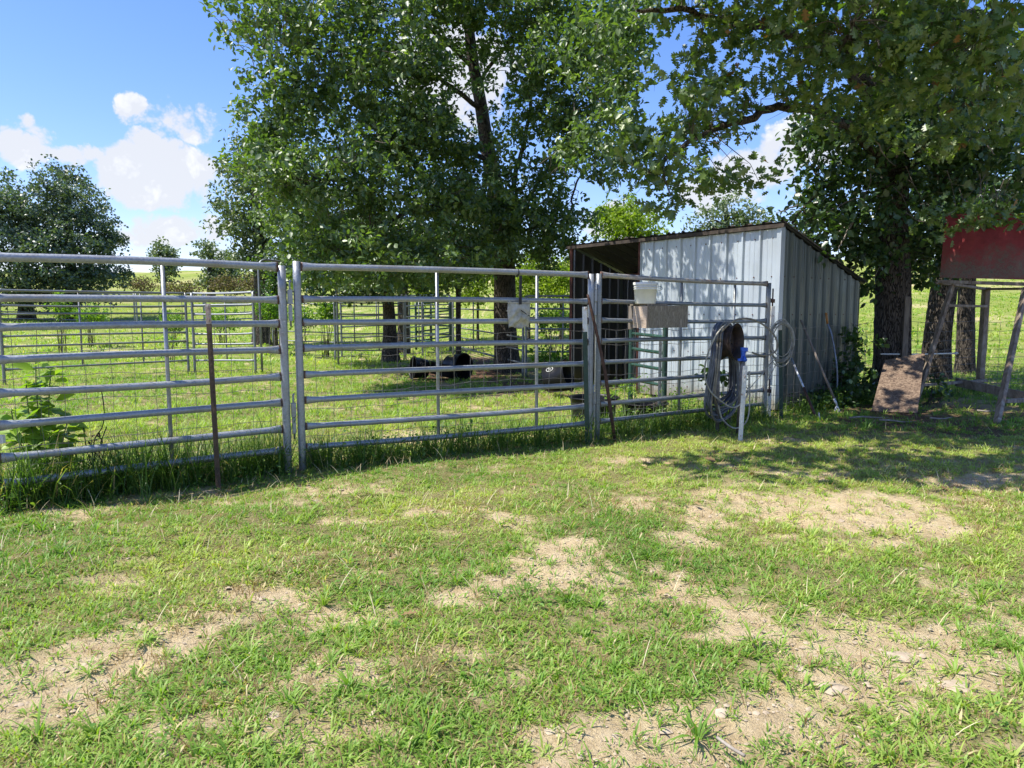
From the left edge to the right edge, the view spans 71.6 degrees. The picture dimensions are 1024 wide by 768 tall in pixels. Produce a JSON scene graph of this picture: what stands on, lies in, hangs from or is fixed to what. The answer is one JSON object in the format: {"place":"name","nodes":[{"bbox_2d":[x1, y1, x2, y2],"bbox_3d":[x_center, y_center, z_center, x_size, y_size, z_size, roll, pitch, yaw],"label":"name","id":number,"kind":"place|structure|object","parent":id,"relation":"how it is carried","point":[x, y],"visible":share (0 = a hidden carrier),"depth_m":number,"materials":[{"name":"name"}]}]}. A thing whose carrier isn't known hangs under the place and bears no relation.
{"place":"outdoors","nodes":[
{"label":"outdoors","id":0,"kind":"place"},
{"bbox_2d":[0,260,1023,767],"bbox_3d":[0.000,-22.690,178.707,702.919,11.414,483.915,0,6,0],"label":"ground","id":1,"kind":"structure","parent":0,"point":[598,732],"depth_m":3.73,"materials":[{"name":"soil"}]},
{"bbox_2d":[1,292,59,319],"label":"corral panel","id":2,"kind":"object","parent":1,"relation":"on","point":[7,311],"visible":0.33,"depth_m":42.39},
{"bbox_2d":[0,353,88,482],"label":"tall weed","id":3,"kind":"object","parent":1,"relation":"on","point":[36,412],"visible":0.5,"depth_m":5.52,"materials":[{"name":"green plant"}]},
{"bbox_2d":[0,162,102,319],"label":"broad tree","id":4,"kind":"object","parent":1,"relation":"on","point":[9,204],"visible":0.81,"depth_m":41.37,"materials":[{"name":"green plant"}]},
{"bbox_2d":[43,289,75,352],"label":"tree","id":5,"kind":"object","parent":1,"relation":"on","point":[60,310],"visible":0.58,"depth_m":21.89,"materials":[{"name":"green plant"}]},
{"bbox_2d":[0,154,135,318],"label":"broad tree","id":6,"kind":"object","parent":1,"relation":"on","point":[69,221],"visible":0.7,"depth_m":43.51,"materials":[{"name":"green plant"}]},
{"bbox_2d":[70,302,112,346],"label":"weed clump","id":7,"kind":"object","parent":1,"relation":"on","point":[94,317],"visible":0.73,"depth_m":23.84,"materials":[{"name":"green plant"}]},
{"bbox_2d":[0,289,189,384],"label":"corral panel","id":8,"kind":"object","parent":1,"relation":"on","point":[3,346],"visible":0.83,"depth_m":14.94,"materials":[{"name":"metal"}]},
{"bbox_2d":[60,292,135,321],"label":"corral panel","id":9,"kind":"object","parent":1,"relation":"on","point":[110,308],"visible":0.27,"depth_m":42.44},
{"bbox_2d":[117,275,160,294],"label":"brush","id":10,"kind":"object","parent":1,"relation":"on","point":[139,285],"visible":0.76,"depth_m":59.29,"materials":[{"name":"green plant"}]},
{"bbox_2d":[0,252,291,511],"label":"livestock gate","id":11,"kind":"structure","parent":1,"relation":"on","point":[281,324],"depth_m":5.70,"materials":[{"name":"grey metal"}]},
{"bbox_2d":[83,392,108,480],"bbox_3d":[-3.269,0.396,5.569,0.192,0.764,0.068,0,6,0],"label":"dead vine","id":12,"kind":"object","parent":11,"relation":"attached to","point":[99,436],"visible":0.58,"depth_m":5.57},
{"bbox_2d":[0,327,272,500],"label":"wire mesh","id":13,"kind":"object","parent":11,"relation":"attached to","point":[114,436],"visible":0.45,"depth_m":5.68,"materials":[{"name":"metal"}]},
{"bbox_2d":[145,236,183,291],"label":"tree","id":14,"kind":"object","parent":1,"relation":"on","point":[167,251],"visible":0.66,"depth_m":66.88,"materials":[{"name":"green plant"}]},
{"bbox_2d":[154,307,184,340],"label":"weed clump","id":15,"kind":"object","parent":1,"relation":"on","point":[175,317],"visible":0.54,"depth_m":26.91,"materials":[{"name":"green plant"}]},
{"bbox_2d":[135,292,204,320],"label":"corral panel","id":16,"kind":"object","parent":1,"relation":"on","point":[203,319],"visible":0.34,"depth_m":42.24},
{"bbox_2d":[155,279,205,295],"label":"brush","id":17,"kind":"object","parent":1,"relation":"on","point":[191,287],"visible":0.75,"depth_m":59.03,"materials":[{"name":"green plant"}]},
{"bbox_2d":[205,304,220,488],"bbox_3d":[-2.434,0.153,5.801,0.044,1.607,0.084,0,6,0],"label":"steel post","id":18,"kind":"object","parent":1,"relation":"on","point":[213,394],"visible":0.93,"depth_m":5.78,"materials":[{"name":"metal"}]},
{"bbox_2d":[186,238,242,295],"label":"tree","id":19,"kind":"object","parent":1,"relation":"on","point":[208,251],"visible":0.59,"depth_m":60.69,"materials":[{"name":"green plant"}]},
{"bbox_2d":[202,307,240,342],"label":"weed clump","id":20,"kind":"object","parent":1,"relation":"on","point":[217,318],"visible":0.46,"depth_m":26.84,"materials":[{"name":"green plant"}]},
{"bbox_2d":[190,291,256,373],"bbox_3d":[-6.628,-1.150,16.326,1.612,1.963,0.075,1,6,11],"label":"corral panel","id":21,"kind":"object","parent":1,"relation":"on","point":[253,333],"visible":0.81,"depth_m":16.27,"materials":[{"name":"metal"}]},
{"bbox_2d":[197,270,250,303],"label":"brush","id":22,"kind":"object","parent":1,"relation":"on","point":[234,286],"visible":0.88,"depth_m":56.97,"materials":[{"name":"green plant"}]},
{"bbox_2d":[204,291,253,320],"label":"corral panel","id":23,"kind":"object","parent":1,"relation":"on","point":[229,306],"visible":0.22,"depth_m":42.21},
{"bbox_2d":[239,271,253,290],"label":"brush","id":24,"kind":"object","parent":1,"relation":"on","point":[251,281],"visible":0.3,"depth_m":54.81,"materials":[{"name":"green plant"}]},
{"bbox_2d":[198,110,312,344],"bbox_3d":[-9.190,-5.661,26.588,4.541,8.565,4.917,0,6,0],"label":"grey green tree","id":25,"kind":"object","parent":1,"relation":"on","point":[235,223],"visible":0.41,"depth_m":25.75,"materials":[{"name":"green plant"}]},
{"bbox_2d":[250,291,288,354],"bbox_3d":[-7.433,-1.867,21.963,1.335,1.990,1.082,0,6,0],"label":"weed clump","id":26,"kind":"object","parent":1,"relation":"on","point":[271,311],"visible":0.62,"depth_m":21.79,"materials":[{"name":"green plant"}]},
{"bbox_2d":[254,263,290,345],"bbox_3d":[-8.004,-2.621,23.887,1.164,3.188,1.231,-5,8,-39],"label":"cedar shrub","id":27,"kind":"object","parent":1,"relation":"on","point":[266,288],"visible":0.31,"depth_m":23.65,"materials":[{"name":"green plant"}]},
{"bbox_2d":[257,259,339,372],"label":"gate arch","id":28,"kind":"structure","parent":1,"relation":"on","point":[259,294],"depth_m":16.30,"materials":[{"name":"metal"}]},
{"bbox_2d":[287,304,318,356],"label":"weed clump","id":29,"kind":"object","parent":1,"relation":"on","point":[307,314],"visible":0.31,"depth_m":20.90,"materials":[{"name":"green plant"}]},
{"bbox_2d":[272,303,336,343],"bbox_3d":[-7.145,-1.960,24.436,2.747,1.735,0.076,2,6,22],"label":"corral panel","id":30,"kind":"object","parent":1,"relation":"on","point":[309,331],"visible":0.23,"depth_m":24.35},
{"bbox_2d":[306,291,343,356],"bbox_3d":[-5.572,-1.816,21.439,1.171,2.065,0.871,0,6,0],"label":"weed clump","id":31,"kind":"object","parent":1,"relation":"on","point":[328,309],"visible":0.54,"depth_m":21.33,"materials":[{"name":"green plant"}]},
{"bbox_2d":[272,189,461,362],"bbox_3d":[-3.723,-2.844,18.787,4.859,4.849,3.731,2,6,17],"label":"slim tree","id":32,"kind":"object","parent":1,"relation":"on","point":[389,313],"visible":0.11,"depth_m":18.99,"materials":[{"name":"green plant"}]},
{"bbox_2d":[333,294,405,360],"bbox_3d":[-4.078,-1.590,20.352,2.003,1.953,0.075,-1,6,-12],"label":"corral panel","id":33,"kind":"object","parent":1,"relation":"on","point":[354,333],"visible":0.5,"depth_m":20.29,"materials":[{"name":"metal"}]},
{"bbox_2d":[340,302,410,355],"bbox_3d":[-4.201,-1.802,22.134,0.084,1.958,3.128,4,7,32],"label":"corral panel","id":34,"kind":"object","parent":1,"relation":"on","point":[341,326],"visible":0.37,"depth_m":21.57,"materials":[{"name":"metal"}]},
{"bbox_2d":[397,284,411,353],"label":"slim tree","id":35,"kind":"object","parent":1,"relation":"on","point":[400,327],"visible":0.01,"depth_m":22.80,"materials":[{"name":"brown plant"}]},
{"bbox_2d":[409,356,429,378],"bbox_3d":[-1.965,-0.357,15.074,0.378,0.493,0.497,-3,7,-26],"label":"feed tub","id":36,"kind":"object","parent":1,"relation":"on","point":[417,361],"visible":0.73,"depth_m":14.96,"materials":[{"name":"plastic"}]},
{"bbox_2d":[397,302,451,352],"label":"green gate","id":37,"kind":"structure","parent":1,"relation":"on","point":[450,317],"depth_m":23.40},
{"bbox_2d":[405,294,449,358],"bbox_3d":[-2.628,-1.850,22.430,0.083,2.025,3.237,2,6,19],"label":"corral panel","id":38,"kind":"object","parent":1,"relation":"on","point":[418,316],"visible":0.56,"depth_m":21.80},
{"bbox_2d":[421,302,435,356],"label":"walk gate","id":39,"kind":"structure","parent":1,"relation":"on","point":[422,329],"depth_m":21.84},
{"bbox_2d":[414,302,448,349],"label":"green gate","id":40,"kind":"structure","parent":1,"relation":"on","point":[431,329],"depth_m":25.29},
{"bbox_2d":[198,0,671,372],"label":"hickory tree","id":41,"kind":"object","parent":1,"relation":"on","point":[612,34],"visible":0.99,"depth_m":12.95,"materials":[{"name":"green plant"}]},
{"bbox_2d":[408,281,462,340],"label":"sapling","id":42,"kind":"object","parent":1,"relation":"on","point":[411,293],"visible":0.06,"depth_m":26.74,"materials":[{"name":"green plant"}]},
{"bbox_2d":[287,261,593,470],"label":"livestock gate","id":43,"kind":"structure","parent":1,"relation":"on","point":[299,324],"depth_m":6.97,"materials":[{"name":"metal"}]},
{"bbox_2d":[304,330,583,464],"bbox_3d":[-0.583,0.098,7.223,3.122,1.257,0.005,-3,7,-27],"label":"wire mesh","id":44,"kind":"object","parent":43,"relation":"attached to","point":[425,386],"visible":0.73,"depth_m":7.16,"materials":[{"name":"metal"}]},
{"bbox_2d":[507,269,529,328],"bbox_3d":[0.073,-0.883,7.354,0.241,0.623,0.151,0,6,0],"label":"canvas bag","id":45,"kind":"object","parent":43,"relation":"hanging from","point":[518,314],"visible":0.99,"depth_m":7.33,"materials":[{"name":"fabric"}]},
{"bbox_2d":[430,361,461,378],"bbox_3d":[-1.394,-0.298,15.175,0.740,0.421,0.759,0,6,0],"label":"feed tub","id":46,"kind":"object","parent":1,"relation":"on","point":[447,374],"visible":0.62,"depth_m":14.89,"materials":[{"name":"plastic"}]},
{"bbox_2d":[442,353,472,380],"bbox_3d":[-1.177,-0.366,15.117,0.420,0.614,0.614,4,7,37],"label":"feed tub","id":47,"kind":"object","parent":1,"relation":"on","point":[458,359],"visible":0.69,"depth_m":15.14,"materials":[{"name":"plastic"}]},
{"bbox_2d":[409,166,526,353],"bbox_3d":[-1.253,-3.176,18.819,3.008,5.497,2.982,4,7,35],"label":"slim tree","id":48,"kind":"object","parent":1,"relation":"on","point":[458,316],"visible":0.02,"depth_m":19.34,"materials":[{"name":"green plant"}]},
{"bbox_2d":[450,257,493,339],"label":"sapling","id":49,"kind":"object","parent":1,"relation":"on","point":[476,289],"visible":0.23,"depth_m":25.65,"materials":[{"name":"green plant"}]},
{"bbox_2d":[0,386,961,514],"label":"weeds","id":50,"kind":"object","parent":1,"relation":"on","point":[212,465],"visible":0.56,"depth_m":6.82,"materials":[{"name":"green plant"}]},
{"bbox_2d":[452,297,523,376],"bbox_3d":[-0.792,-1.380,18.910,0.082,1.899,6.884,-2,6,-18],"label":"corral panel","id":51,"kind":"object","parent":1,"relation":"on","point":[473,330],"visible":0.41,"depth_m":19.10,"materials":[{"name":"metal"}]},
{"bbox_2d":[0,384,1011,515],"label":"tall grass","id":52,"kind":"structure","parent":1,"relation":"on","point":[166,479],"depth_m":6.24,"materials":[{"name":"plant"}]},
{"bbox_2d":[0,407,1023,767],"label":"lawn grass","id":53,"kind":"structure","parent":1,"relation":"on","point":[256,667],"depth_m":3.52,"materials":[{"name":"plant"}]},
{"bbox_2d":[0,353,1023,433],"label":"grass","id":54,"kind":"structure","parent":1,"relation":"on","point":[390,387],"depth_m":11.59,"materials":[{"name":"plant"}]},
{"bbox_2d":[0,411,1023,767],"bbox_3d":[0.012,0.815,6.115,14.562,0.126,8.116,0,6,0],"label":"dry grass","id":55,"kind":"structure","parent":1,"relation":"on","point":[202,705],"depth_m":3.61,"materials":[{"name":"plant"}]},
{"bbox_2d":[0,279,1023,363],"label":"pasture grass","id":56,"kind":"structure","parent":1,"relation":"on","point":[94,347],"depth_m":27.88,"materials":[{"name":"plant"}]},
{"bbox_2d":[0,415,1023,753],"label":"straw clippings","id":57,"kind":"object","parent":1,"relation":"on","point":[466,539],"visible":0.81,"depth_m":4.60,"materials":[{"name":"plant"}]},
{"bbox_2d":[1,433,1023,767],"bbox_3d":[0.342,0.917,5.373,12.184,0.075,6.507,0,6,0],"label":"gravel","id":58,"kind":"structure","parent":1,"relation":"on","point":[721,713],"depth_m":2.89,"materials":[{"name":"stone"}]},
{"bbox_2d":[716,736,745,756],"bbox_3d":[0.720,1.196,2.341,0.015,0.011,0.118,-4,7,-31],"label":"fallen stick","id":59,"kind":"object","parent":58,"relation":"on","point":[726,744],"visible":1,"depth_m":2.33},
{"bbox_2d":[4,416,1023,767],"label":"clover","id":60,"kind":"object","parent":1,"relation":"on","point":[384,546],"visible":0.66,"depth_m":3.51,"materials":[{"name":"green plant"}]},
{"bbox_2d":[55,389,1000,614],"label":"fallen leaves","id":61,"kind":"object","parent":1,"relation":"on","point":[662,590],"visible":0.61,"depth_m":6.37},
{"bbox_2d":[515,252,566,338],"bbox_3d":[0.589,-3.174,24.876,2.492,3.556,2.689,-4,7,-32],"label":"sapling","id":62,"kind":"object","parent":1,"relation":"on","point":[528,280],"visible":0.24,"depth_m":24.37,"materials":[{"name":"green plant"}]},
{"bbox_2d":[525,295,568,376],"bbox_3d":[1.263,-0.999,15.485,1.977,1.892,0.080,1,6,6],"label":"corral panel","id":63,"kind":"object","parent":1,"relation":"on","point":[531,308],"visible":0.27,"depth_m":15.48,"materials":[{"name":"metal"}]},
{"bbox_2d":[527,345,568,362],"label":"weed clump","id":64,"kind":"object","parent":1,"relation":"on","point":[553,357],"visible":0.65,"depth_m":14.97,"materials":[{"name":"green plant"}]},
{"bbox_2d":[531,305,568,355],"bbox_3d":[1.103,-1.259,18.430,1.480,1.587,1.475,4,7,36],"label":"weed clump","id":65,"kind":"object","parent":1,"relation":"on","point":[550,314],"visible":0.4,"depth_m":18.30,"materials":[{"name":"green plant"}]},
{"bbox_2d":[532,255,569,339],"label":"sapling","id":66,"kind":"object","parent":1,"relation":"on","point":[558,289],"visible":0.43,"depth_m":23.48,"materials":[{"name":"green plant"}]},
{"bbox_2d":[541,359,573,392],"bbox_3d":[0.767,-0.136,11.879,0.509,0.583,0.572,2,6,21],"label":"feed tub","id":67,"kind":"object","parent":1,"relation":"on","point":[554,374],"visible":0.69,"depth_m":11.72,"materials":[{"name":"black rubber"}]},
{"bbox_2d":[582,307,589,443],"bbox_3d":[0.808,-0.049,7.766,0.099,1.583,0.036,0,6,0],"label":"steel post","id":68,"kind":"object","parent":1,"relation":"on","point":[585,368],"visible":0.94,"depth_m":7.74,"materials":[{"name":"metal"}]},
{"bbox_2d":[568,394,618,421],"bbox_3d":[1.054,0.338,9.183,0.656,0.360,0.656,0,6,0],"label":"feed tub","id":69,"kind":"object","parent":1,"relation":"on","point":[577,398],"visible":0.41,"depth_m":9.01,"materials":[{"name":"black rubber"}]},
{"bbox_2d":[587,294,615,440],"bbox_3d":[1.007,-0.152,7.808,0.390,1.659,0.115,-2,6,-20],"label":"iron bar","id":70,"kind":"object","parent":1,"relation":"on","point":[604,372],"visible":0.93,"depth_m":7.78,"materials":[{"name":"metal"}]},
{"bbox_2d":[588,191,674,240],"bbox_3d":[4.906,-5.169,29.737,4.080,5.631,4.061,6,8,43],"label":"bright tree","id":71,"kind":"object","parent":1,"relation":"on","point":[626,221],"visible":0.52,"depth_m":28.74,"materials":[{"name":"green plant"}]},
{"bbox_2d":[622,401,667,424],"bbox_3d":[1.728,0.372,9.287,0.635,0.270,0.635,0,6,0],"label":"feed tub","id":72,"kind":"object","parent":1,"relation":"on","point":[645,404],"visible":0.39,"depth_m":9.05,"materials":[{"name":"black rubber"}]},
{"bbox_2d":[628,328,667,401],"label":"green gate","id":73,"kind":"structure","parent":1,"relation":"on","point":[632,348],"depth_m":9.91,"materials":[{"name":"metal"}]},
{"bbox_2d":[658,341,661,404],"bbox_3d":[1.923,0.016,9.261,0.041,1.144,0.036,0,6,0],"label":"steel post","id":74,"kind":"object","parent":1,"relation":"on","point":[660,364],"visible":0.52,"depth_m":9.22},
{"bbox_2d":[600,373,736,413],"bbox_3d":[2.031,0.202,9.322,1.840,0.653,0.899,1,6,14],"label":"weed clump","id":75,"kind":"object","parent":1,"relation":"on","point":[641,390],"visible":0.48,"depth_m":9.38,"materials":[{"name":"green plant"}]},
{"bbox_2d":[593,271,774,439],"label":"livestock gate","id":76,"kind":"structure","parent":1,"relation":"on","point":[599,300],"depth_m":8.58,"materials":[{"name":"metal"}]},
{"bbox_2d":[628,304,687,328],"bbox_3d":[1.710,-0.790,8.324,0.684,0.293,0.312,-4,7,-35],"label":"plywood box","id":77,"kind":"object","parent":76,"relation":"attached to","point":[653,315],"visible":1,"depth_m":8.16,"materials":[{"name":"grey wood"}]},
{"bbox_2d":[633,282,662,303],"bbox_3d":[1.528,-1.041,8.136,0.286,0.243,0.286,-5,8,-38],"label":"bucket","id":78,"kind":"object","parent":77,"relation":"on","point":[645,292],"visible":1,"depth_m":8.03,"materials":[{"name":"white plastic"}]},
{"bbox_2d":[566,219,867,409],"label":"metal shed","id":79,"kind":"structure","parent":1,"relation":"on","point":[781,256],"depth_m":11.16,"materials":[{"name":"metal"}]},
{"bbox_2d":[694,364,747,427],"bbox_3d":[2.673,0.160,9.098,0.673,0.809,0.503,3,6,24],"label":"shrub","id":80,"kind":"object","parent":1,"relation":"on","point":[723,378],"visible":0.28,"depth_m":8.99,"materials":[{"name":"green plant"}]},
{"bbox_2d":[666,187,777,232],"bbox_3d":[10.487,-6.701,35.860,5.390,6.088,4.183,3,7,30],"label":"olive tree","id":81,"kind":"object","parent":1,"relation":"on","point":[741,218],"visible":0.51,"depth_m":34.85,"materials":[{"name":"green plant"}]},
{"bbox_2d":[715,323,743,431],"bbox_3d":[2.577,-0.019,8.550,0.265,1.428,0.442,5,8,38],"label":"hose holder","id":82,"kind":"object","parent":1,"relation":"on","point":[733,339],"visible":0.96,"depth_m":8.55,"materials":[{"name":"metal"}]},
{"bbox_2d":[704,322,738,420],"bbox_3d":[2.545,-0.150,8.588,0.199,1.208,0.610,5,8,42],"label":"garden hose","id":83,"kind":"object","parent":82,"relation":"hanging from","point":[710,382],"visible":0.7,"depth_m":8.43,"materials":[{"name":"grey rubber"}]},
{"bbox_2d":[711,357,735,407],"bbox_3d":[2.537,-0.214,8.590,0.152,1.018,0.555,5,8,41],"label":"garden hose","id":84,"kind":"object","parent":82,"relation":"hanging from","point":[732,388],"visible":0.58,"depth_m":8.73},
{"bbox_2d":[710,318,777,422],"bbox_3d":[2.729,-0.162,8.550,0.792,1.275,0.483,0,6,0],"label":"garden hose","id":85,"kind":"object","parent":82,"relation":"hanging from","point":[718,357],"visible":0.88,"depth_m":8.33,"materials":[{"name":"beige rubber"}]},
{"bbox_2d":[736,347,747,433],"bbox_3d":[2.693,0.116,8.397,0.107,1.107,0.371,1,6,7],"label":"water hydrant","id":86,"kind":"object","parent":1,"relation":"on","point":[743,358],"visible":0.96,"depth_m":8.32,"materials":[{"name":"metal"}]},
{"bbox_2d":[704,324,749,428],"bbox_3d":[2.532,-0.083,8.340,0.574,1.247,0.069,0,6,0],"label":"garden hose","id":87,"kind":"object","parent":86,"relation":"hanging from","point":[711,392],"visible":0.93,"depth_m":8.33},
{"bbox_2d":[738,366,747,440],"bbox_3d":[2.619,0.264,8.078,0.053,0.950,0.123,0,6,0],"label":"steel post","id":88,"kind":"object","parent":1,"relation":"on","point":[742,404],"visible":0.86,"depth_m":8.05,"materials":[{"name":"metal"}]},
{"bbox_2d":[767,306,774,416],"bbox_3d":[3.607,-0.297,9.922,0.050,1.570,0.100,0,6,0],"label":"hinge post","id":89,"kind":"object","parent":1,"relation":"on","point":[772,320],"visible":0.4,"depth_m":9.88,"materials":[{"name":"metal"}]},
{"bbox_2d":[594,323,870,436],"bbox_3d":[3.345,-0.157,9.720,5.940,1.302,0.024,-4,7,-35],"label":"wire mesh","id":90,"kind":"object","parent":89,"relation":"attached to","point":[671,383],"visible":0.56,"depth_m":9.09,"materials":[{"name":"metal"}]},
{"bbox_2d":[778,313,782,417],"bbox_3d":[3.688,-0.220,9.761,0.157,1.514,0.040,-3,7,-28],"label":"steel post","id":91,"kind":"object","parent":1,"relation":"on","point":[780,368],"visible":0.85,"depth_m":9.76,"materials":[{"name":"metal"}]},
{"bbox_2d":[746,319,794,392],"bbox_3d":[3.157,-0.365,8.991,0.293,0.913,1.781,5,8,39],"label":"cable coil","id":92,"kind":"object","parent":91,"relation":"hanging from","point":[786,324],"visible":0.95,"depth_m":9.54,"materials":[{"name":"rubber"}]},
{"bbox_2d":[791,358,819,417],"bbox_3d":[4.096,0.050,9.949,0.042,0.770,1.096,0,6,1],"label":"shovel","id":93,"kind":"object","parent":1,"relation":"on","point":[807,397],"visible":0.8,"depth_m":9.86,"materials":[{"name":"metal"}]},
{"bbox_2d":[596,0,1023,394],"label":"oak tree","id":94,"kind":"object","parent":1,"relation":"on","point":[893,94],"visible":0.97,"depth_m":8.26,"materials":[{"name":"green plant"}]},
{"bbox_2d":[800,320,839,411],"bbox_3d":[4.472,-0.226,10.335,0.085,1.412,0.659,-5,8,-43],"label":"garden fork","id":95,"kind":"object","parent":1,"relation":"on","point":[823,373],"visible":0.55,"depth_m":10.32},
{"bbox_2d":[825,313,837,395],"bbox_3d":[4.920,-0.372,10.885,0.310,1.439,0.075,5,8,40],"label":"hoe","id":96,"kind":"object","parent":1,"relation":"on","point":[826,317],"visible":0.7,"depth_m":10.87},
{"bbox_2d":[816,682,848,695],"bbox_3d":[1.260,1.189,2.789,0.116,0.012,0.092,-2,6,-21],"label":"stone","id":97,"kind":"object","parent":1,"relation":"on","point":[840,688],"visible":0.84,"depth_m":2.77,"materials":[{"name":"stone"}]},
{"bbox_2d":[789,325,889,410],"bbox_3d":[5.067,-0.197,10.813,0.995,1.440,2.026,5,8,41],"label":"shrub","id":98,"kind":"object","parent":1,"relation":"on","point":[855,381],"visible":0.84,"depth_m":10.92,"materials":[{"name":"green plant"}]},
{"bbox_2d":[880,651,912,662],"bbox_3d":[1.659,1.165,3.041,0.133,0.013,0.097,0,6,0],"label":"stone","id":99,"kind":"object","parent":1,"relation":"on","point":[903,657],"visible":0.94,"depth_m":3.04,"materials":[{"name":"stone"}]},
{"bbox_2d":[871,353,924,413],"bbox_3d":[5.771,-0.038,10.584,0.577,0.809,1.249,4,7,33],"label":"strand board","id":100,"kind":"object","parent":1,"relation":"on","point":[899,385],"visible":1,"depth_m":10.47,"materials":[{"name":"wood"}]},
{"bbox_2d":[901,297,910,356],"bbox_3d":[6.634,-0.659,11.996,0.090,1.625,0.050,0,6,0],"label":"fence post","id":101,"kind":"object","parent":1,"relation":"on","point":[905,328],"visible":0.58,"depth_m":11.95,"materials":[{"name":"grey wood"}]},
{"bbox_2d":[843,16,1009,381],"bbox_3d":[8.958,-3.588,14.126,4.520,7.352,3.423,0,6,0],"label":"oak tree","id":102,"kind":"object","parent":1,"relation":"on","point":[934,305],"visible":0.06,"depth_m":14.37,"materials":[{"name":"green plant"}]},
{"bbox_2d":[858,320,1023,386],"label":"wire mesh","id":103,"kind":"object","parent":1,"relation":"on","point":[943,365],"visible":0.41,"depth_m":13.41,"materials":[{"name":"metal"}]},
{"bbox_2d":[923,373,959,404],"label":"shrub","id":104,"kind":"object","parent":1,"relation":"on","point":[940,392],"visible":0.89,"depth_m":11.09,"materials":[{"name":"green plant"}]},
{"bbox_2d":[936,679,969,692],"bbox_3d":[1.748,1.187,2.797,0.136,0.013,0.099,0,6,0],"label":"stone","id":105,"kind":"object","parent":1,"relation":"on","point":[947,684],"visible":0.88,"depth_m":2.79,"materials":[{"name":"stone"}]},
{"bbox_2d":[919,212,1023,423],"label":"timber stand","id":106,"kind":"object","parent":1,"relation":"on","point":[991,253],"visible":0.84,"depth_m":10.81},
{"bbox_2d":[927,169,1016,373],"bbox_3d":[10.342,-2.566,16.010,3.262,4.883,3.127,0,6,0],"label":"oak tree","id":107,"kind":"object","parent":1,"relation":"on","point":[966,296],"visible":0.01,"depth_m":16.03,"materials":[{"name":"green plant"}]},
{"bbox_2d":[0,0,1023,272],"label":"sky","id":108,"kind":"structure","parent":0,"point":[133,93],"materials":[{"name":"blue"}]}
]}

